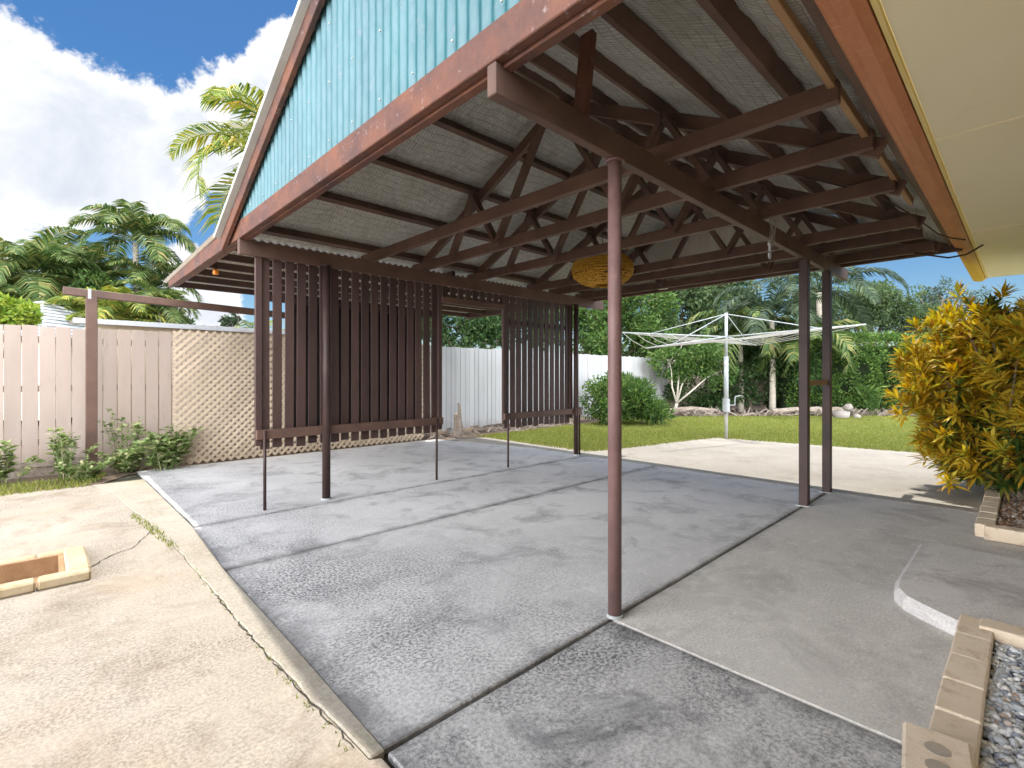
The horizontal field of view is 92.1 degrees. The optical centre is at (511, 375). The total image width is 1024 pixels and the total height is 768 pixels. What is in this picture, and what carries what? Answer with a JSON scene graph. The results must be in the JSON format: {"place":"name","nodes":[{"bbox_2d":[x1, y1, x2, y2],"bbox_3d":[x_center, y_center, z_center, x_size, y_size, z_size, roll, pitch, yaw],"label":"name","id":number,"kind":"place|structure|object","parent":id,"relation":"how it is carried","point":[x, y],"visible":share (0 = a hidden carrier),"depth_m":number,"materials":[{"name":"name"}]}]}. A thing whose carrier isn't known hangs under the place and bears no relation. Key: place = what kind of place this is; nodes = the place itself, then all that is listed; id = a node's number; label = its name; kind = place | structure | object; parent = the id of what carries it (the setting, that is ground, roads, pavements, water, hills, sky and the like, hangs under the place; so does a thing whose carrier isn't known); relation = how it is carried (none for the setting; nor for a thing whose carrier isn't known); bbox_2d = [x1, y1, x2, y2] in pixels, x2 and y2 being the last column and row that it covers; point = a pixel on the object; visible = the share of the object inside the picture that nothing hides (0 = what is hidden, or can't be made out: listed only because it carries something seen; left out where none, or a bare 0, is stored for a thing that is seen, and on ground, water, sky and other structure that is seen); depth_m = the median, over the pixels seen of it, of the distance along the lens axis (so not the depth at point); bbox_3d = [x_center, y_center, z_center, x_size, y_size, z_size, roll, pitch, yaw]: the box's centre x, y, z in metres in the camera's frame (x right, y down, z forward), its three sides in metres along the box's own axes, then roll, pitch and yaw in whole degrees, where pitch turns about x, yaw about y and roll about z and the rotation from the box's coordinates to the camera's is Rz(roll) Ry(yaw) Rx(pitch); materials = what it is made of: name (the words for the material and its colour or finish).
{"place":"outdoors","nodes":[
{"label":"outdoors","id":0,"kind":"place"},
{"bbox_2d":[0,486,389,767],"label":"driveway","id":1,"kind":"structure","parent":0,"point":[144,653],"depth_m":2.01,"materials":[{"name":"concrete"}]},
{"bbox_2d":[0,546,90,598],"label":"drain surround","id":2,"kind":"object","parent":1,"relation":"on","point":[21,575],"visible":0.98,"depth_m":3.09,"materials":[{"name":"concrete"}]},
{"bbox_2d":[91,528,153,566],"bbox_3d":[-2.683,1.196,3.481,0.083,0.001,0.790,0,0,-12],"label":"driveway crack","id":3,"kind":"object","parent":1,"relation":"on","point":[123,550],"visible":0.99,"depth_m":3.41,"materials":[{"name":"grey concrete"}]},
{"bbox_2d":[93,479,384,759],"bbox_3d":[-2.461,1.257,3.507,0.457,0.126,5.630,0,0,-44],"label":"driveway edging","id":4,"kind":"object","parent":1,"relation":"on","point":[143,499],"visible":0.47,"depth_m":2.55,"materials":[{"name":"concrete"}]},
{"bbox_2d":[216,595,354,747],"bbox_3d":[-1.065,1.196,2.136,1.571,0.001,0.028,0,0,45],"label":"driveway crack","id":5,"kind":"object","parent":1,"relation":"on","point":[304,694],"visible":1,"depth_m":1.93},
{"bbox_2d":[3,378,592,461],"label":"ground","id":6,"kind":"structure","parent":0,"point":[477,427],"depth_m":12.61,"materials":[{"name":"soil"}]},
{"bbox_2d":[0,291,46,358],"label":"lime bush","id":7,"kind":"object","parent":6,"relation":"on","point":[18,311],"visible":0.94,"depth_m":10.05,"materials":[{"name":"green plant"}]},
{"bbox_2d":[3,300,84,419],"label":"neighbour house","id":8,"kind":"structure","parent":6,"relation":"on","point":[55,317],"depth_m":14.48,"materials":[{"name":"white tile"}]},
{"bbox_2d":[0,225,119,308],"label":"garden palm","id":9,"kind":"object","parent":6,"relation":"on","point":[37,256],"visible":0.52,"depth_m":17.05,"materials":[{"name":"green plant"}]},
{"bbox_2d":[7,235,120,291],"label":"garden palm","id":10,"kind":"object","parent":6,"relation":"on","point":[69,245],"visible":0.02,"depth_m":19.33,"materials":[{"name":"green plant"}]},
{"bbox_2d":[37,241,132,285],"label":"garden palm","id":11,"kind":"object","parent":6,"relation":"on","point":[104,267],"visible":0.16,"depth_m":19.71,"materials":[{"name":"green plant"}]},
{"bbox_2d":[56,299,124,316],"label":"garden palm","id":12,"kind":"object","parent":6,"relation":"on","point":[79,304],"visible":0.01,"depth_m":16.72,"materials":[{"name":"green plant"}]},
{"bbox_2d":[4,266,195,324],"bbox_3d":[-17.169,-1.567,18.814,9.336,5.743,3.892,0,0,2],"label":"green thicket","id":13,"kind":"object","parent":6,"relation":"on","point":[80,282],"visible":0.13,"depth_m":17.97,"materials":[{"name":"green plant"}]},
{"bbox_2d":[42,285,172,322],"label":"garden palm","id":14,"kind":"object","parent":6,"relation":"on","point":[114,308],"visible":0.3,"depth_m":16.05,"materials":[{"name":"green plant"}]},
{"bbox_2d":[66,198,196,291],"bbox_3d":[-14.396,-2.678,19.009,4.220,7.762,4.621,0,0,-44],"label":"garden palm","id":15,"kind":"object","parent":6,"relation":"on","point":[124,221],"visible":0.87,"depth_m":18.55,"materials":[{"name":"green plant"}]},
{"bbox_2d":[97,250,203,319],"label":"garden palm","id":16,"kind":"object","parent":6,"relation":"on","point":[145,272],"visible":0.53,"depth_m":18.52,"materials":[{"name":"green plant"}]},
{"bbox_2d":[113,278,202,324],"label":"garden palm","id":17,"kind":"object","parent":6,"relation":"on","point":[175,315],"visible":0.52,"depth_m":17.06,"materials":[{"name":"green plant"}]},
{"bbox_2d":[0,437,429,493],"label":"verge","id":18,"kind":"structure","parent":6,"relation":"on","point":[112,474],"depth_m":6.36,"materials":[{"name":"green plant"}]},
{"bbox_2d":[0,439,45,484],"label":"weed","id":19,"kind":"object","parent":18,"relation":"on","point":[6,471],"visible":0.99,"depth_m":5.43,"materials":[{"name":"green plant"}]},
{"bbox_2d":[44,426,99,479],"bbox_3d":[-5.149,0.897,5.793,0.511,0.609,0.392,0,0,-44],"label":"weed","id":20,"kind":"object","parent":18,"relation":"on","point":[58,447],"visible":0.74,"depth_m":5.69,"materials":[{"name":"green plant"}]},
{"bbox_2d":[2,454,155,479],"bbox_3d":[-8.517,1.140,3.250,10.200,0.220,0.080,0,0,-44],"label":"timber sleeper","id":21,"kind":"object","parent":18,"relation":"on","point":[44,468],"depth_m":5.94,"materials":[{"name":"brown wood"}]},
{"bbox_2d":[55,458,109,480],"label":"weed","id":22,"kind":"object","parent":18,"relation":"on","point":[82,470],"visible":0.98,"depth_m":5.59,"materials":[{"name":"green plant"}]},
{"bbox_2d":[98,408,146,465],"bbox_3d":[-4.945,0.809,6.322,0.586,0.786,0.349,0,0,-44],"label":"weed","id":23,"kind":"object","parent":18,"relation":"on","point":[136,426],"visible":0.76,"depth_m":6.29,"materials":[{"name":"green plant"}]},
{"bbox_2d":[95,445,152,472],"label":"weed","id":24,"kind":"object","parent":18,"relation":"on","point":[129,461],"visible":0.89,"depth_m":6.08,"materials":[{"name":"green plant"}]},
{"bbox_2d":[132,425,204,470],"bbox_3d":[-4.429,0.917,6.314,0.582,0.569,0.740,0,0,15],"label":"weed","id":25,"kind":"object","parent":18,"relation":"on","point":[169,451],"visible":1,"depth_m":6.25,"materials":[{"name":"green plant"}]},
{"bbox_2d":[0,471,347,750],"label":"verge grass","id":26,"kind":"structure","parent":18,"relation":"on","point":[15,488],"depth_m":5.19,"materials":[{"name":"green plant"}]},
{"bbox_2d":[62,286,321,472],"bbox_3d":[-4.149,0.100,6.966,3.253,2.300,0.100,0,0,-44],"label":"pergola","id":27,"kind":"object","parent":18,"relation":"on","point":[92,297],"visible":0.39,"depth_m":6.01,"materials":[{"name":"brown paint"}]},
{"bbox_2d":[0,324,430,463],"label":"timber fence","id":28,"kind":"object","parent":18,"relation":"on","point":[158,386],"visible":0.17,"depth_m":6.28,"materials":[{"name":"beige paint"}]},
{"bbox_2d":[172,329,423,464],"bbox_3d":[-3.048,0.290,7.819,3.905,1.805,0.015,0,0,-44],"label":"lattice panel","id":29,"kind":"object","parent":18,"relation":"on","point":[189,389],"visible":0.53,"depth_m":6.86,"materials":[{"name":"paint"}]},
{"bbox_2d":[165,82,264,235],"bbox_3d":[-5.113,-2.351,11.090,4.338,7.108,4.003,0,0,-44],"label":"garden palm","id":30,"kind":"object","parent":6,"relation":"on","point":[235,140],"visible":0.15,"depth_m":10.36,"materials":[{"name":"green plant"}]},
{"bbox_2d":[68,317,379,456],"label":"garden shed","id":31,"kind":"structure","parent":6,"relation":"on","point":[108,324],"depth_m":7.49,"materials":[{"name":"white metal"}]},
{"bbox_2d":[217,313,241,326],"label":"young tree","id":32,"kind":"object","parent":6,"relation":"on","point":[228,321],"visible":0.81,"depth_m":12.89,"materials":[{"name":"green plant"}]},
{"bbox_2d":[234,320,284,329],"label":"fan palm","id":33,"kind":"object","parent":6,"relation":"on","point":[247,324],"visible":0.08,"depth_m":11.06,"materials":[{"name":"green plant"}]},
{"bbox_2d":[422,303,564,349],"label":"dark leaf tree","id":34,"kind":"object","parent":6,"relation":"on","point":[485,331],"visible":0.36,"depth_m":13.77,"materials":[{"name":"green plant"}]},
{"bbox_2d":[408,409,916,440],"bbox_3d":[13.358,1.204,18.831,34.635,0.001,11.235,0,0,-16],"label":"garden bed","id":35,"kind":"object","parent":6,"relation":"on","point":[584,420],"visible":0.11,"depth_m":11.64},
{"bbox_2d":[453,403,462,435],"bbox_3d":[-1.050,0.872,9.634,0.185,0.667,0.185,0,0,24],"label":"tree stump","id":36,"kind":"object","parent":35,"relation":"on","point":[458,426],"visible":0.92,"depth_m":9.57,"materials":[{"name":"brown wood"}]},
{"bbox_2d":[420,420,578,438],"bbox_3d":[-0.097,1.136,10.695,4.378,0.127,1.049,0,0,-44],"label":"garden debris","id":37,"kind":"object","parent":35,"relation":"on","point":[488,429],"visible":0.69,"depth_m":10.46,"materials":[{"name":"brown wood"}]},
{"bbox_2d":[430,347,667,432],"bbox_3d":[1.747,0.349,13.279,9.500,1.903,0.164,0,0,-44],"label":"timber fence","id":38,"kind":"object","parent":35,"relation":"on","point":[472,381],"visible":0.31,"depth_m":10.97,"materials":[{"name":"white paint"}]},
{"bbox_2d":[578,370,642,424],"bbox_3d":[2.456,0.561,12.200,1.709,1.488,1.534,0,0,-44],"label":"garden shrub","id":39,"kind":"object","parent":35,"relation":"on","point":[599,395],"visible":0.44,"depth_m":11.93,"materials":[{"name":"green plant"}]},
{"bbox_2d":[538,291,683,358],"bbox_3d":[3.350,-1.425,18.775,5.689,5.472,4.172,0,0,33],"label":"broadleaf tree","id":40,"kind":"object","parent":35,"relation":"on","point":[593,339],"visible":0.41,"depth_m":17.77,"materials":[{"name":"green plant"}]},
{"bbox_2d":[645,325,739,407],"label":"tree","id":41,"kind":"object","parent":35,"relation":"on","point":[686,365],"visible":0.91,"depth_m":14.93,"materials":[{"name":"green plant"}]},
{"bbox_2d":[638,280,764,358],"bbox_3d":[7.200,-1.765,20.004,5.570,6.151,4.457,0,0,-13],"label":"broadleaf tree","id":42,"kind":"object","parent":35,"relation":"on","point":[699,299],"visible":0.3,"depth_m":18.81,"materials":[{"name":"green plant"}]},
{"bbox_2d":[685,306,798,412],"bbox_3d":[7.416,-0.453,16.078,3.744,3.320,3.567,0,0,-44],"label":"garden palm","id":43,"kind":"object","parent":35,"relation":"on","point":[714,327],"visible":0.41,"depth_m":15.38,"materials":[{"name":"green plant"}]},
{"bbox_2d":[662,313,839,411],"bbox_3d":[7.865,-0.402,16.549,5.097,3.496,5.161,0,0,-44],"label":"dark thicket","id":44,"kind":"object","parent":35,"relation":"on","point":[716,397],"visible":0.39,"depth_m":15.79,"materials":[{"name":"green plant"}]},
{"bbox_2d":[710,271,841,410],"bbox_3d":[8.056,-0.940,15.402,3.887,4.291,3.626,0,0,-44],"label":"garden palm","id":45,"kind":"object","parent":35,"relation":"on","point":[777,302],"visible":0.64,"depth_m":15.07,"materials":[{"name":"green plant"}]},
{"bbox_2d":[668,359,890,409],"bbox_3d":[15.689,0.300,16.701,20.924,1.700,0.020,0,0,-1],"label":"fence","id":46,"kind":"object","parent":35,"relation":"on","point":[761,407],"visible":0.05,"depth_m":16.61,"materials":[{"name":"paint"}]},
{"bbox_2d":[669,406,917,417],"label":"fallen fronds","id":47,"kind":"object","parent":35,"relation":"on","point":[817,410],"visible":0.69,"depth_m":14.61,"materials":[{"name":"plant"}]},
{"bbox_2d":[746,319,868,374],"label":"garden palm","id":48,"kind":"object","parent":35,"relation":"on","point":[844,352],"visible":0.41,"depth_m":14.71,"materials":[{"name":"green plant"}]},
{"bbox_2d":[745,266,911,332],"bbox_3d":[11.507,-2.107,18.380,5.028,6.623,5.353,0,0,-44],"label":"garden palm","id":49,"kind":"object","parent":35,"relation":"on","point":[856,280],"visible":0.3,"depth_m":18.34,"materials":[{"name":"green plant"}]},
{"bbox_2d":[832,410,849,417],"bbox_3d":[9.259,1.133,13.894,0.482,0.316,0.431,0,0,-44],"label":"rock","id":50,"kind":"object","parent":35,"relation":"on","point":[841,413],"visible":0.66,"depth_m":13.76,"materials":[{"name":"grey stone"}]},
{"bbox_2d":[842,404,852,410],"bbox_3d":[9.691,0.925,14.208,0.225,0.233,0.326,0,0,-4],"label":"rock","id":51,"kind":"object","parent":35,"relation":"on","point":[847,407],"visible":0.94,"depth_m":14.14,"materials":[{"name":"grey stone"}]},
{"bbox_2d":[779,329,942,412],"bbox_3d":[13.994,-0.105,15.745,11.082,2.812,1.890,0,0,-1],"label":"hedge","id":52,"kind":"object","parent":35,"relation":"on","point":[872,364],"visible":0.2,"depth_m":15.32,"materials":[{"name":"green plant"}]},
{"bbox_2d":[855,384,892,415],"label":"broadleaf plant","id":53,"kind":"object","parent":35,"relation":"on","point":[873,396],"visible":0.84,"depth_m":14.38,"materials":[{"name":"green plant"}]},
{"bbox_2d":[450,437,985,512],"bbox_3d":[4.442,1.260,6.748,4.649,0.120,11.597,0,0,-44],"label":"apron","id":54,"kind":"object","parent":6,"relation":"on","point":[890,475],"visible":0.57,"depth_m":6.57,"materials":[{"name":"concrete"}]},
{"bbox_2d":[622,313,865,438],"bbox_3d":[4.060,0.035,9.546,3.496,2.430,3.023,0,0,4],"label":"clothes hoist","id":55,"kind":"object","parent":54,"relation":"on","point":[726,405],"visible":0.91,"depth_m":9.27,"materials":[{"name":"paint"}]},
{"bbox_2d":[975,486,1023,545],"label":"brick edging","id":56,"kind":"object","parent":54,"relation":"on","point":[987,527],"visible":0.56,"depth_m":3.67,"materials":[{"name":"beige brick"}]},
{"bbox_2d":[781,277,961,345],"bbox_3d":[17.316,-1.730,23.311,8.383,6.078,4.242,0,0,7],"label":"broadleaf tree","id":57,"kind":"object","parent":6,"relation":"on","point":[889,308],"visible":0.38,"depth_m":22.43,"materials":[{"name":"green plant"}]},
{"bbox_2d":[814,0,1023,281],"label":"house","id":58,"kind":"structure","parent":6,"relation":"on","point":[942,82],"depth_m":2.21,"materials":[{"name":"paint"}]},
{"bbox_2d":[914,276,992,315],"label":"broadleaf tree","id":59,"kind":"object","parent":6,"relation":"on","point":[934,298],"visible":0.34,"depth_m":26.91,"materials":[{"name":"green plant"}]},
{"bbox_2d":[137,439,583,527],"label":"side slab","id":60,"kind":"structure","parent":0,"point":[194,496],"depth_m":5.98,"materials":[{"name":"concrete"}]},
{"bbox_2d":[194,456,652,571],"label":"slab","id":61,"kind":"structure","parent":0,"point":[235,544],"depth_m":4.32,"materials":[{"name":"concrete"}]},
{"bbox_2d":[102,437,841,767],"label":"joint soil","id":62,"kind":"structure","parent":0,"point":[131,477],"depth_m":2.67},
{"bbox_2d":[0,0,1023,377],"label":"sky","id":63,"kind":"structure","parent":0,"point":[94,94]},
{"bbox_2d":[227,466,826,753],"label":"bay slab","id":64,"kind":"structure","parent":0,"point":[396,638],"depth_m":2.86,"materials":[{"name":"concrete"}]},
{"bbox_2d":[163,0,962,620],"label":"carport","id":65,"kind":"object","parent":64,"relation":"on","point":[409,174],"visible":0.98,"depth_m":4.09,"materials":[{"name":"brown paint"}]},
{"bbox_2d":[213,264,218,274],"bbox_3d":[-3.300,-1.183,5.495,0.060,0.115,0.060,0,0,-44],"label":"amber lamp","id":66,"kind":"object","parent":65,"relation":"attached to","point":[215,271],"visible":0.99,"depth_m":5.48,"materials":[{"name":"orange glass"}]},
{"bbox_2d":[571,230,633,287],"bbox_3d":[1.054,-1.367,5.752,0.726,0.666,0.727,0,0,-44],"label":"wicker pendant lampshade","id":67,"kind":"object","parent":65,"relation":"hanging from","point":[587,274],"visible":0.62,"depth_m":5.54,"materials":[{"name":"yellow wicker"}]},
{"bbox_2d":[767,218,775,258],"bbox_3d":[1.985,-1.058,3.772,0.143,0.344,0.034,0,0,-44],"label":"hanging hook","id":68,"kind":"object","parent":65,"relation":"hanging from","point":[769,243],"visible":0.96,"depth_m":3.76,"materials":[{"name":"paint"}]},
{"bbox_2d":[804,177,983,258],"bbox_3d":[3.152,-1.209,3.951,2.882,0.174,0.443,0,0,-37],"label":"electric cable","id":69,"kind":"object","parent":65,"relation":"attached to","point":[892,203],"visible":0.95,"depth_m":4.01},
{"bbox_2d":[388,621,901,767],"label":"front slab","id":70,"kind":"structure","parent":0,"point":[611,694],"depth_m":1.70,"materials":[{"name":"concrete"}]},
{"bbox_2d":[901,722,974,767],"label":"loose brick","id":71,"kind":"object","parent":70,"relation":"on","point":[922,747],"visible":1,"depth_m":1.34,"materials":[{"name":"beige brick"}]},
{"bbox_2d":[476,415,925,452],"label":"lawn","id":72,"kind":"structure","parent":0,"point":[706,435],"depth_m":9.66,"materials":[{"name":"plant"}]},
{"bbox_2d":[604,371,678,425],"bbox_3d":[3.029,0.566,12.051,1.939,1.480,1.458,0,0,36],"label":"garden shrub","id":73,"kind":"object","parent":72,"relation":"on","point":[639,392],"visible":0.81,"depth_m":11.77,"materials":[{"name":"green plant"}]},
{"bbox_2d":[613,492,1023,745],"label":"path slab","id":74,"kind":"structure","parent":0,"point":[802,605],"depth_m":2.49,"materials":[{"name":"concrete"}]},
{"bbox_2d":[894,542,1023,635],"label":"step pad","id":75,"kind":"object","parent":74,"relation":"on","point":[942,587],"visible":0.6,"depth_m":2.64,"materials":[{"name":"concrete"}]},
{"bbox_2d":[928,614,1023,767],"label":"brick edging","id":76,"kind":"object","parent":74,"relation":"on","point":[959,709],"visible":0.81,"depth_m":1.78,"materials":[{"name":"beige brick"}]},
{"bbox_2d":[978,640,1023,767],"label":"pebble bed","id":77,"kind":"object","parent":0,"point":[987,739],"depth_m":1.68,"materials":[{"name":"grey gravel"}]},
{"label":"bark bed","id":78,"kind":"structure","parent":0,"visible":0},
{"bbox_2d":[997,495,1023,528],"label":"bark litter","id":79,"kind":"object","parent":78,"relation":"on","point":[1015,519],"visible":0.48,"depth_m":4.04,"materials":[{"name":"brown wood"}]},
{"bbox_2d":[880,278,1023,502],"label":"croton bush","id":80,"kind":"object","parent":79,"relation":"on","point":[963,398],"visible":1,"depth_m":4.77,"materials":[{"name":"yellow plant"}]}
]}

